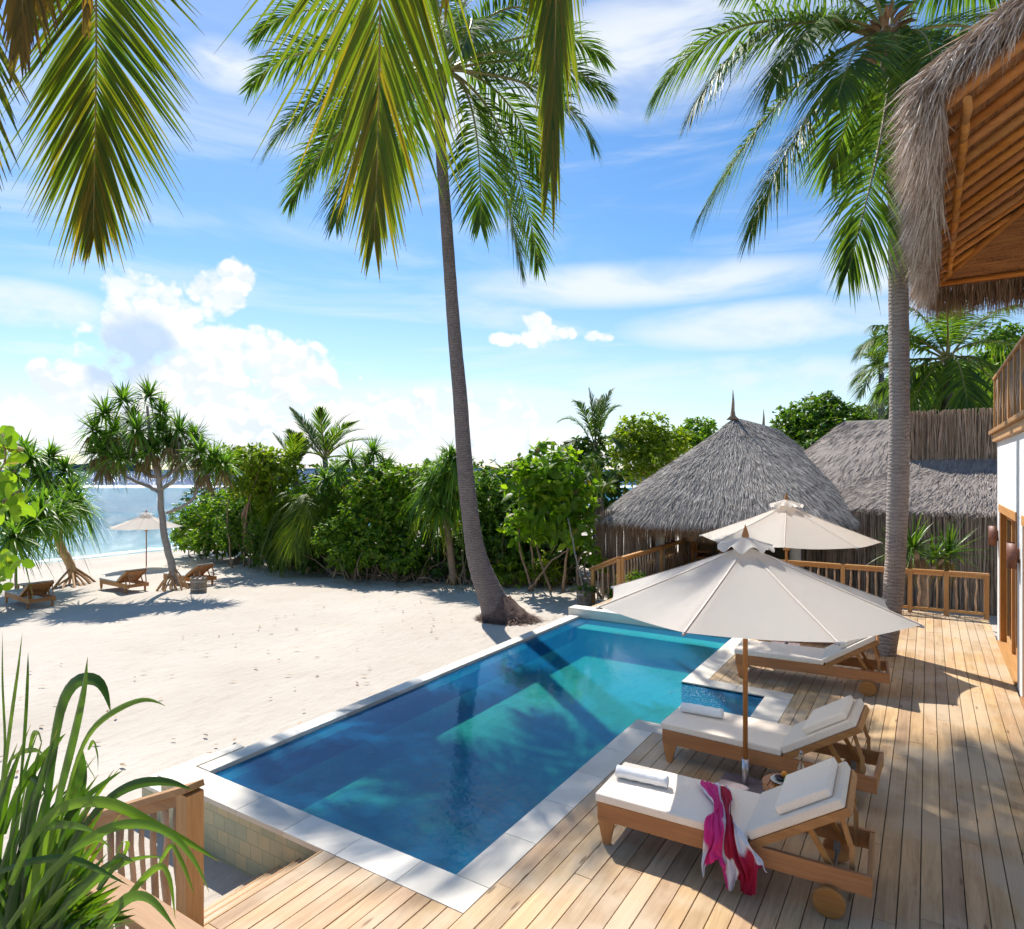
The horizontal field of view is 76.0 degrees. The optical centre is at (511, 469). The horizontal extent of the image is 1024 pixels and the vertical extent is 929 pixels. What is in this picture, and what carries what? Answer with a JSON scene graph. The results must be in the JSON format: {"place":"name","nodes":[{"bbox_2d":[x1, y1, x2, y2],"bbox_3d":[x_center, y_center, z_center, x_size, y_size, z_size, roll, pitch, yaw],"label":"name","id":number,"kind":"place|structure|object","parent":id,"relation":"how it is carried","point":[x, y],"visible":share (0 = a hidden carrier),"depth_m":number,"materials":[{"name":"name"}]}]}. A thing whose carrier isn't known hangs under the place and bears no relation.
{"place":"outdoors","nodes":[
{"label":"outdoors","id":0,"kind":"place"},
{"bbox_2d":[16,582,28,588],"bbox_3d":[-16.780,4.155,22.642,0.529,0.404,0.410,0,0,32],"label":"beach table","id":1,"kind":"object","parent":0,"point":[22,584],"visible":0.23,"depth_m":22.50,"materials":[{"name":"brown wood"}]},
{"bbox_2d":[49,463,151,470],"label":"island","id":2,"kind":"structure","parent":0,"point":[83,468],"depth_m":1600.00,"materials":[{"name":"green plant"}]},
{"bbox_2d":[0,470,644,565],"bbox_3d":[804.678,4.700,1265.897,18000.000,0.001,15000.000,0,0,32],"label":"sea","id":3,"kind":"structure","parent":0,"point":[118,505],"depth_m":73.02,"materials":[{"name":"liquid"}]},
{"bbox_2d":[299,467,512,470],"bbox_3d":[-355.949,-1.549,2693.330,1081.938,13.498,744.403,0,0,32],"label":"island","id":4,"kind":"structure","parent":0,"point":[314,469],"depth_m":2600.00,"materials":[{"name":"green plant"}]},
{"bbox_2d":[0,515,1019,928],"bbox_3d":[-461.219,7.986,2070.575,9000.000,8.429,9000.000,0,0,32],"label":"sand","id":5,"kind":"structure","parent":0,"point":[456,793],"depth_m":11.54,"materials":[{"name":"beige sand"}]},
{"bbox_2d":[0,425,38,593],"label":"broadleaf shrub","id":6,"kind":"object","parent":5,"relation":"on","point":[16,506],"visible":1,"depth_m":6.32,"materials":[{"name":"green plant"}]},
{"bbox_2d":[0,512,50,588],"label":"umbrella","id":7,"kind":"object","parent":5,"relation":"on","point":[15,586],"visible":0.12,"depth_m":20.59,"materials":[{"name":"white"}]},
{"bbox_2d":[4,580,55,609],"bbox_3d":[-15.232,3.867,20.698,2.090,0.827,0.710,0,0,35],"label":"sun lounger","id":8,"kind":"object","parent":5,"relation":"on","point":[40,588],"visible":0.98,"depth_m":20.36,"materials":[{"name":"brown wood"}]},
{"bbox_2d":[0,428,111,592],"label":"pandanus tree","id":9,"kind":"object","parent":5,"relation":"on","point":[58,507],"visible":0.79,"depth_m":23.39,"materials":[{"name":"green plant"}]},
{"bbox_2d":[0,0,202,274],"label":"coconut palm","id":10,"kind":"object","parent":5,"relation":"on","point":[89,148],"visible":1,"depth_m":4.50,"materials":[{"name":"green palm leaves"},{"name":"bark"}]},
{"bbox_2d":[0,635,219,928],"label":"strap leaved plant","id":11,"kind":"object","parent":5,"relation":"on","point":[51,875],"visible":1,"depth_m":2.20,"materials":[{"name":"green plant"}]},
{"bbox_2d":[99,568,148,593],"bbox_3d":[-13.756,3.870,23.217,2.090,0.827,0.710,0,0,34],"label":"sun lounger","id":12,"kind":"object","parent":5,"relation":"on","point":[131,576],"visible":0.99,"depth_m":22.90,"materials":[{"name":"brown wood"}]},
{"bbox_2d":[109,510,182,566],"bbox_3d":[-16.574,3.133,29.696,2.833,2.626,2.833,0,0,7],"label":"umbrella","id":13,"kind":"object","parent":5,"relation":"on","point":[146,522],"visible":0.95,"depth_m":29.12,"materials":[{"name":"fabric"}]},
{"bbox_2d":[68,374,249,591],"bbox_3d":[-12.525,0.407,23.071,6.792,7.839,3.536,0,0,7],"label":"pandanus tree","id":14,"kind":"object","parent":5,"relation":"on","point":[125,446],"visible":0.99,"depth_m":22.98,"materials":[{"name":"green plant"}]},
{"bbox_2d":[163,563,216,583],"bbox_3d":[-11.891,3.836,24.172,2.090,0.827,0.710,0,0,28],"label":"sun lounger","id":15,"kind":"object","parent":5,"relation":"on","point":[200,569],"visible":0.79,"depth_m":23.90,"materials":[{"name":"brown wood"}]},
{"bbox_2d":[190,575,206,592],"bbox_3d":[-10.725,3.937,22.424,0.533,0.564,0.533,0,0,32],"label":"side table","id":16,"kind":"object","parent":5,"relation":"on","point":[198,584],"visible":0.94,"depth_m":22.22,"materials":[{"name":"grey wood"}]},
{"bbox_2d":[168,489,243,559],"bbox_3d":[-15.190,2.746,32.425,6.213,3.715,3.924,0,0,32],"label":"beach shrub","id":17,"kind":"object","parent":5,"relation":"on","point":[191,534],"visible":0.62,"depth_m":31.61,"materials":[{"name":"green plant"}]},
{"bbox_2d":[211,494,288,568],"bbox_3d":[-11.278,2.551,28.991,3.517,3.730,5.366,0,0,-31],"label":"beach shrub","id":18,"kind":"object","parent":5,"relation":"on","point":[235,520],"visible":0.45,"depth_m":28.73,"materials":[{"name":"green plant"}]},
{"bbox_2d":[217,442,305,567],"bbox_3d":[-11.466,1.641,28.326,4.949,5.648,3.438,0,0,32],"label":"umbrella tree","id":19,"kind":"object","parent":5,"relation":"on","point":[264,470],"visible":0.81,"depth_m":27.70,"materials":[{"name":"green plant"}]},
{"bbox_2d":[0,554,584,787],"bbox_3d":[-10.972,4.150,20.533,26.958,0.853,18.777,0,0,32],"label":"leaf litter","id":20,"kind":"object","parent":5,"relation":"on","point":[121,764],"visible":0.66,"depth_m":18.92,"materials":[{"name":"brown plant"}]},
{"bbox_2d":[272,428,314,508],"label":"coconut palm","id":21,"kind":"object","parent":5,"relation":"on","point":[296,442],"visible":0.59,"depth_m":28.74,"materials":[{"name":"green plant"}]},
{"bbox_2d":[249,485,362,578],"bbox_3d":[-8.142,2.533,26.083,5.179,3.894,4.000,0,0,32],"label":"coconut palm","id":22,"kind":"object","parent":5,"relation":"on","point":[291,543],"visible":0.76,"depth_m":25.35,"materials":[{"name":"green plant"}]},
{"bbox_2d":[273,474,355,572],"bbox_3d":[-7.660,2.217,26.648,4.141,4.092,3.204,0,0,32],"label":"beach shrub","id":23,"kind":"object","parent":5,"relation":"on","point":[297,488],"visible":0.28,"depth_m":26.24,"materials":[{"name":"green plant"}]},
{"bbox_2d":[279,405,376,574],"bbox_3d":[-8.737,0.618,29.333,5.153,7.288,5.648,0,0,17],"label":"coconut palm","id":24,"kind":"object","parent":5,"relation":"on","point":[323,445],"visible":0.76,"depth_m":29.74,"materials":[{"name":"green plant"}]},
{"bbox_2d":[301,434,398,578],"bbox_3d":[-6.180,1.359,25.986,4.501,5.722,2.909,0,0,32],"label":"pandanus tree","id":25,"kind":"object","parent":5,"relation":"on","point":[367,458],"visible":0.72,"depth_m":25.80,"materials":[{"name":"green plant"}]},
{"bbox_2d":[309,514,431,582],"bbox_3d":[-5.132,2.935,23.827,4.847,2.485,2.086,0,0,20],"label":"beach shrub","id":26,"kind":"object","parent":5,"relation":"on","point":[345,552],"visible":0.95,"depth_m":23.47,"materials":[{"name":"green plant"}]},
{"bbox_2d":[337,457,447,542],"bbox_3d":[-4.371,1.837,24.779,4.415,4.609,3.138,0,0,-1],"label":"beach shrub","id":27,"kind":"object","parent":5,"relation":"on","point":[385,493],"visible":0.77,"depth_m":24.18,"materials":[{"name":"green plant"}]},
{"bbox_2d":[214,0,586,279],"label":"coconut palm","id":28,"kind":"object","parent":5,"relation":"on","point":[377,190],"visible":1,"depth_m":4.75,"materials":[{"name":"green plant"}]},
{"bbox_2d":[180,433,635,585],"bbox_3d":[-7.288,1.457,29.359,25.181,6.254,10.731,0,0,19],"label":"hedge backing","id":29,"kind":"object","parent":5,"relation":"on","point":[615,474],"visible":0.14,"depth_m":25.62,"materials":[{"name":"green plant"}]},
{"bbox_2d":[260,531,591,586],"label":"undergrowth twigs","id":30,"kind":"object","parent":5,"relation":"on","point":[463,575],"visible":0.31,"depth_m":23.13,"materials":[{"name":"green plant"}]},
{"bbox_2d":[235,0,619,625],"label":"coconut palm","id":31,"kind":"object","parent":5,"relation":"on","point":[498,606],"visible":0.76,"depth_m":16.79,"materials":[{"name":"green plant"}]},
{"bbox_2d":[397,438,489,585],"bbox_3d":[-2.470,1.393,22.501,3.489,5.329,2.748,0,0,5],"label":"pandanus tree","id":32,"kind":"object","parent":5,"relation":"on","point":[442,478],"visible":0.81,"depth_m":22.23,"materials":[{"name":"green plant"}]},
{"bbox_2d":[142,605,793,914],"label":"swimming pool","id":33,"kind":"structure","parent":5,"relation":"on","point":[254,825],"depth_m":7.67,"materials":[{"name":"white stone"}]},
{"bbox_2d":[455,462,558,577],"bbox_3d":[-0.186,1.827,23.619,3.578,4.397,3.976,0,0,32],"label":"beach shrub","id":34,"kind":"object","parent":5,"relation":"on","point":[495,503],"visible":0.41,"depth_m":22.82,"materials":[{"name":"green plant"}]},
{"bbox_2d":[489,549,568,588],"bbox_3d":[0.254,3.354,21.721,3.053,1.478,1.894,0,0,32],"label":"beach shrub","id":35,"kind":"object","parent":5,"relation":"on","point":[522,575],"visible":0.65,"depth_m":21.38,"materials":[{"name":"green plant"}]},
{"bbox_2d":[496,437,603,591],"bbox_3d":[1.154,1.445,20.249,3.330,4.976,2.424,0,0,32],"label":"sea almond tree","id":36,"kind":"object","parent":5,"relation":"on","point":[551,481],"visible":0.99,"depth_m":19.93,"materials":[{"name":"green plant"}]},
{"bbox_2d":[576,589,592,606],"bbox_3d":[2.010,3.557,18.132,0.464,0.510,0.465,0,0,32],"label":"stave planter","id":37,"kind":"object","parent":5,"relation":"on","point":[582,600],"visible":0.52,"depth_m":17.95,"materials":[{"name":"grey wood"}]},
{"bbox_2d":[567,518,601,596],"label":"potted sapling","id":38,"kind":"object","parent":37,"relation":"in","point":[583,586],"visible":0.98,"depth_m":18.19,"materials":[{"name":"grey plant"}]},
{"bbox_2d":[550,388,633,565],"bbox_3d":[2.797,0.056,27.825,3.981,7.812,9.323,0,0,20],"label":"coconut palm","id":39,"kind":"object","parent":5,"relation":"on","point":[597,425],"visible":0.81,"depth_m":29.97,"materials":[{"name":"green plant"}]},
{"bbox_2d":[576,537,610,599],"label":"garden shrub","id":40,"kind":"object","parent":5,"relation":"on","point":[592,559],"visible":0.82,"depth_m":19.15,"materials":[{"name":"green plant"}]},
{"bbox_2d":[590,456,616,579],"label":"tree","id":41,"kind":"object","parent":5,"relation":"on","point":[603,488],"visible":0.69,"depth_m":20.90,"materials":[{"name":"green plant"}]},
{"bbox_2d":[589,556,621,603],"bbox_3d":[2.503,3.091,17.661,0.145,1.719,1.825,0,0,-17],"label":"stair handrail","id":42,"kind":"object","parent":5,"relation":"on","point":[608,563],"visible":0.84,"depth_m":17.55,"materials":[{"name":"brown wood"}]},
{"bbox_2d":[605,568,647,599],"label":"garden shrub","id":43,"kind":"object","parent":5,"relation":"on","point":[636,577],"visible":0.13,"depth_m":17.62,"materials":[{"name":"green plant"}]},
{"bbox_2d":[604,411,693,487],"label":"beach tree","id":44,"kind":"object","parent":5,"relation":"on","point":[652,454],"visible":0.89,"depth_m":31.12,"materials":[{"name":"green plant"}]},
{"bbox_2d":[671,416,717,451],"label":"beach tree","id":45,"kind":"object","parent":5,"relation":"on","point":[702,433],"visible":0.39,"depth_m":35.27,"materials":[{"name":"green plant"}]},
{"bbox_2d":[596,391,864,595],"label":"thatched pavilion","id":46,"kind":"structure","parent":5,"relation":"on","point":[734,469],"depth_m":18.95,"materials":[{"name":"grey plant"}]},
{"bbox_2d":[620,537,693,583],"bbox_3d":[4.425,2.734,19.375,0.110,0.972,6.050,0,0,32],"label":"pavilion railing","id":47,"kind":"object","parent":46,"relation":"on","point":[659,549],"visible":0.78,"depth_m":19.30,"materials":[{"name":"brown wood"}]},
{"bbox_2d":[691,541,711,562],"bbox_3d":[5.971,2.740,20.614,0.520,0.921,0.480,0,0,32],"label":"dining chair","id":48,"kind":"object","parent":46,"relation":"on","point":[694,547],"visible":0.81,"depth_m":20.59,"materials":[{"name":"brown wood"}]},
{"bbox_2d":[717,547,766,553],"bbox_3d":[7.119,2.825,20.240,1.300,0.750,1.000,0,0,32],"label":"dining table","id":49,"kind":"object","parent":46,"relation":"on","point":[729,549],"visible":0.16,"depth_m":20.18,"materials":[{"name":"brown wood"}]},
{"bbox_2d":[769,390,877,449],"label":"beach tree","id":50,"kind":"object","parent":5,"relation":"on","point":[804,430],"visible":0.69,"depth_m":32.30,"materials":[{"name":"green plant"}]},
{"bbox_2d":[692,615,1014,928],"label":"deck substructure","id":51,"kind":"object","parent":5,"relation":"on","point":[732,705],"visible":0.04,"depth_m":8.93,"materials":[{"name":"brown wood"}]},
{"bbox_2d":[204,598,1023,928],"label":"deck","id":52,"kind":"structure","parent":51,"relation":"on","point":[570,870],"depth_m":5.44,"materials":[{"name":"beige wood"}]},
{"bbox_2d":[83,779,204,928],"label":"stair handrail","id":53,"kind":"object","parent":52,"relation":"on","point":[187,805],"visible":0.45,"depth_m":4.61,"materials":[{"name":"brown wood"}]},
{"bbox_2d":[84,856,205,928],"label":"railing","id":54,"kind":"object","parent":52,"relation":"on","point":[147,915],"visible":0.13,"depth_m":3.25,"materials":[{"name":"brown wood"}]},
{"bbox_2d":[203,850,321,926],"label":"steps","id":55,"kind":"structure","parent":52,"relation":"attached to","point":[220,906],"depth_m":5.33,"materials":[{"name":"beige wood"}]},
{"bbox_2d":[596,758,874,918],"bbox_3d":[1.793,2.760,5.408,2.090,0.879,0.810,0,0,30],"label":"sun lounger","id":56,"kind":"object","parent":52,"relation":"on","point":[814,801],"visible":0.9,"depth_m":5.17,"materials":[{"name":"white fabric"}]},
{"bbox_2d":[615,765,668,787],"bbox_3d":[1.156,2.721,5.813,0.468,0.108,0.115,0,0,27],"label":"rolled towel","id":57,"kind":"object","parent":56,"relation":"on","point":[644,776],"visible":1,"depth_m":5.77,"materials":[{"name":"white fabric"}]},
{"bbox_2d":[700,780,766,895],"bbox_3d":[1.664,2.942,5.293,0.410,0.475,0.988,0,0,0],"label":"sarong","id":58,"kind":"object","parent":56,"relation":"on","point":[728,847],"visible":1,"depth_m":5.01,"materials":[{"name":"fabric"}]},
{"bbox_2d":[596,525,924,793],"bbox_3d":[2.340,1.877,6.570,2.833,2.645,2.833,0,0,-29],"label":"umbrella","id":59,"kind":"object","parent":52,"relation":"on","point":[744,590],"visible":0.98,"depth_m":5.90,"materials":[{"name":"fabric"}]},
{"bbox_2d":[762,773,780,790],"bbox_3d":[2.500,3.028,5.947,0.430,0.347,0.430,0,0,32],"label":"side table","id":60,"kind":"object","parent":52,"relation":"on","point":[768,783],"visible":0.19,"depth_m":5.97,"materials":[{"name":"brown wood"}]},
{"bbox_2d":[661,695,883,804],"bbox_3d":[2.695,2.760,6.915,2.090,0.879,0.810,0,0,34],"label":"sun lounger","id":61,"kind":"object","parent":52,"relation":"on","point":[824,729],"visible":0.83,"depth_m":6.68,"materials":[{"name":"fabric"}]},
{"bbox_2d":[680,702,723,718],"bbox_3d":[2.148,2.721,7.400,0.468,0.108,0.115,0,0,29],"label":"rolled towel","id":62,"kind":"object","parent":61,"relation":"on","point":[703,710],"visible":1,"depth_m":7.36,"materials":[{"name":"white fabric"}]},
{"bbox_2d":[699,492,882,645],"bbox_3d":[4.918,1.804,11.745,2.804,2.790,2.804,0,0,2],"label":"umbrella","id":63,"kind":"object","parent":52,"relation":"on","point":[786,526],"visible":0.95,"depth_m":11.15,"materials":[{"name":"fabric"}]},
{"bbox_2d":[734,635,889,696],"bbox_3d":[4.520,2.760,9.948,2.090,0.879,0.810,0,0,28],"label":"sun lounger","id":64,"kind":"object","parent":52,"relation":"on","point":[810,660],"visible":0.84,"depth_m":9.70,"materials":[{"name":"fabric"}]},
{"bbox_2d":[780,559,989,619],"bbox_3d":[8.371,2.724,15.079,4.254,0.992,0.160,0,0,31],"label":"deck railing","id":65,"kind":"object","parent":52,"relation":"on","point":[946,610],"visible":0.68,"depth_m":14.54,"materials":[{"name":"brown wood"}]},
{"bbox_2d":[988,409,1023,708],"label":"villa","id":66,"kind":"object","parent":52,"relation":"on","point":[1008,436],"visible":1,"depth_m":10.92,"materials":[{"name":"white paint"}]},
{"bbox_2d":[873,0,1023,324],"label":"roof overhang","id":67,"kind":"object","parent":66,"relation":"on","point":[960,175],"visible":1,"depth_m":7.97,"materials":[{"name":"brown wood"}]},
{"bbox_2d":[988,525,997,545],"bbox_3d":[9.029,1.240,12.296,0.147,0.360,0.260,0,0,32],"label":"wall lamp","id":68,"kind":"object","parent":66,"relation":"attached to","point":[992,535],"visible":1,"depth_m":12.21,"materials":[{"name":"orange metal"}]},
{"bbox_2d":[993,334,1023,427],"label":"balcony railing","id":69,"kind":"object","parent":66,"relation":"on","point":[1008,378],"visible":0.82,"depth_m":10.13,"materials":[{"name":"brown wood"}]},
{"bbox_2d":[1006,516,1014,653],"bbox_3d":[8.794,1.965,11.555,0.045,2.350,0.906,0,0,32],"label":"glass door","id":70,"kind":"structure","parent":66,"relation":"in","point":[1010,524],"depth_m":11.53,"materials":[{"name":"brown"}]},
{"bbox_2d":[1006,542,1018,568],"bbox_3d":[7.221,1.240,9.451,0.147,0.360,0.260,0,0,32],"label":"wall lamp","id":71,"kind":"object","parent":66,"relation":"attached to","point":[1012,555],"visible":1,"depth_m":9.38,"materials":[{"name":"orange metal"}]},
{"bbox_2d":[1016,522,1016,655],"bbox_3d":[8.348,1.965,10.760,0.045,2.350,0.906,0,0,32],"label":"glass door","id":72,"kind":"structure","parent":66,"relation":"in","point":[1016,522],"depth_m":11.09,"materials":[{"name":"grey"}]},
{"bbox_2d":[643,0,1005,658],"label":"coconut palm","id":73,"kind":"object","parent":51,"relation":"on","point":[888,63],"visible":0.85,"depth_m":11.10,"materials":[{"name":"green plant"}]},
{"bbox_2d":[846,399,888,420],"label":"beach tree","id":74,"kind":"object","parent":5,"relation":"on","point":[876,412],"visible":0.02,"depth_m":33.32,"materials":[{"name":"green plant"}]},
{"bbox_2d":[847,329,915,419],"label":"coconut palm","id":75,"kind":"object","parent":5,"relation":"on","point":[877,359],"visible":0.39,"depth_m":30.90,"materials":[{"name":"green plant"}]},
{"bbox_2d":[801,508,996,615],"bbox_3d":[10.874,2.459,18.046,5.847,2.727,0.354,0,0,32],"label":"stick fence","id":76,"kind":"object","parent":5,"relation":"on","point":[863,555],"visible":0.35,"depth_m":17.67,"materials":[{"name":"grey plant"}]},
{"bbox_2d":[804,407,997,535],"bbox_3d":[15.262,0.954,21.818,14.369,5.693,11.665,0,0,32],"label":"thatched hut","id":77,"kind":"object","parent":5,"relation":"on","point":[953,460],"visible":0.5,"depth_m":20.28,"materials":[{"name":"brown grey thatch"},{"name":"tan bark"},{"name":"bark"}]},
{"bbox_2d":[867,510,996,611],"bbox_3d":[10.038,2.256,15.682,2.994,2.640,2.182,0,0,-3],"label":"pandanus shrub","id":78,"kind":"object","parent":5,"relation":"on","point":[940,563],"visible":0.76,"depth_m":15.67,"materials":[{"name":"green plant"}]},
{"bbox_2d":[844,299,1023,419],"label":"coconut palm","id":79,"kind":"object","parent":5,"relation":"on","point":[950,385],"visible":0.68,"depth_m":24.60,"materials":[{"name":"green plant"}]},
{"bbox_2d":[872,316,1023,410],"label":"beach tree","id":80,"kind":"object","parent":5,"relation":"on","point":[1009,332],"visible":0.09,"depth_m":36.63,"materials":[{"name":"green plant"}]},
{"bbox_2d":[0,0,1023,469],"label":"sky","id":81,"kind":"structure","parent":0,"point":[247,315],"materials":[{"name":"blue"}]},
{"bbox_2d":[770,774,783,784],"bbox_3d":[2.468,2.840,5.979,0.208,0.019,0.208,0,0,32],"label":"plate","id":82,"kind":"object","parent":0,"point":[773,778],"visible":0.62,"depth_m":5.97,"materials":[{"name":"ceramic"}]},
{"bbox_2d":[774,774,784,780],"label":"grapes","id":83,"kind":"object","parent":82,"relation":"on","point":[779,777],"visible":0.96,"depth_m":6.01,"materials":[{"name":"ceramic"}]},
{"bbox_2d":[781,771,786,776],"bbox_3d":[2.505,2.807,6.029,0.060,0.060,0.058,0,0,32],"label":"orange","id":84,"kind":"object","parent":82,"relation":"on","point":[783,773],"visible":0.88,"depth_m":6.01,"materials":[{"name":"orange food"}]},
{"label":"pool water","id":85,"kind":"structure","parent":0,"visible":0},
{"bbox_2d":[665,684,724,707],"bbox_3d":[2.556,3.095,9.149,0.838,0.219,0.734,0,0,32],"label":"water spray","id":86,"kind":"object","parent":85,"relation":"on","point":[696,693],"visible":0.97,"depth_m":9.15,"materials":[{"name":"liquid"}]}
]}

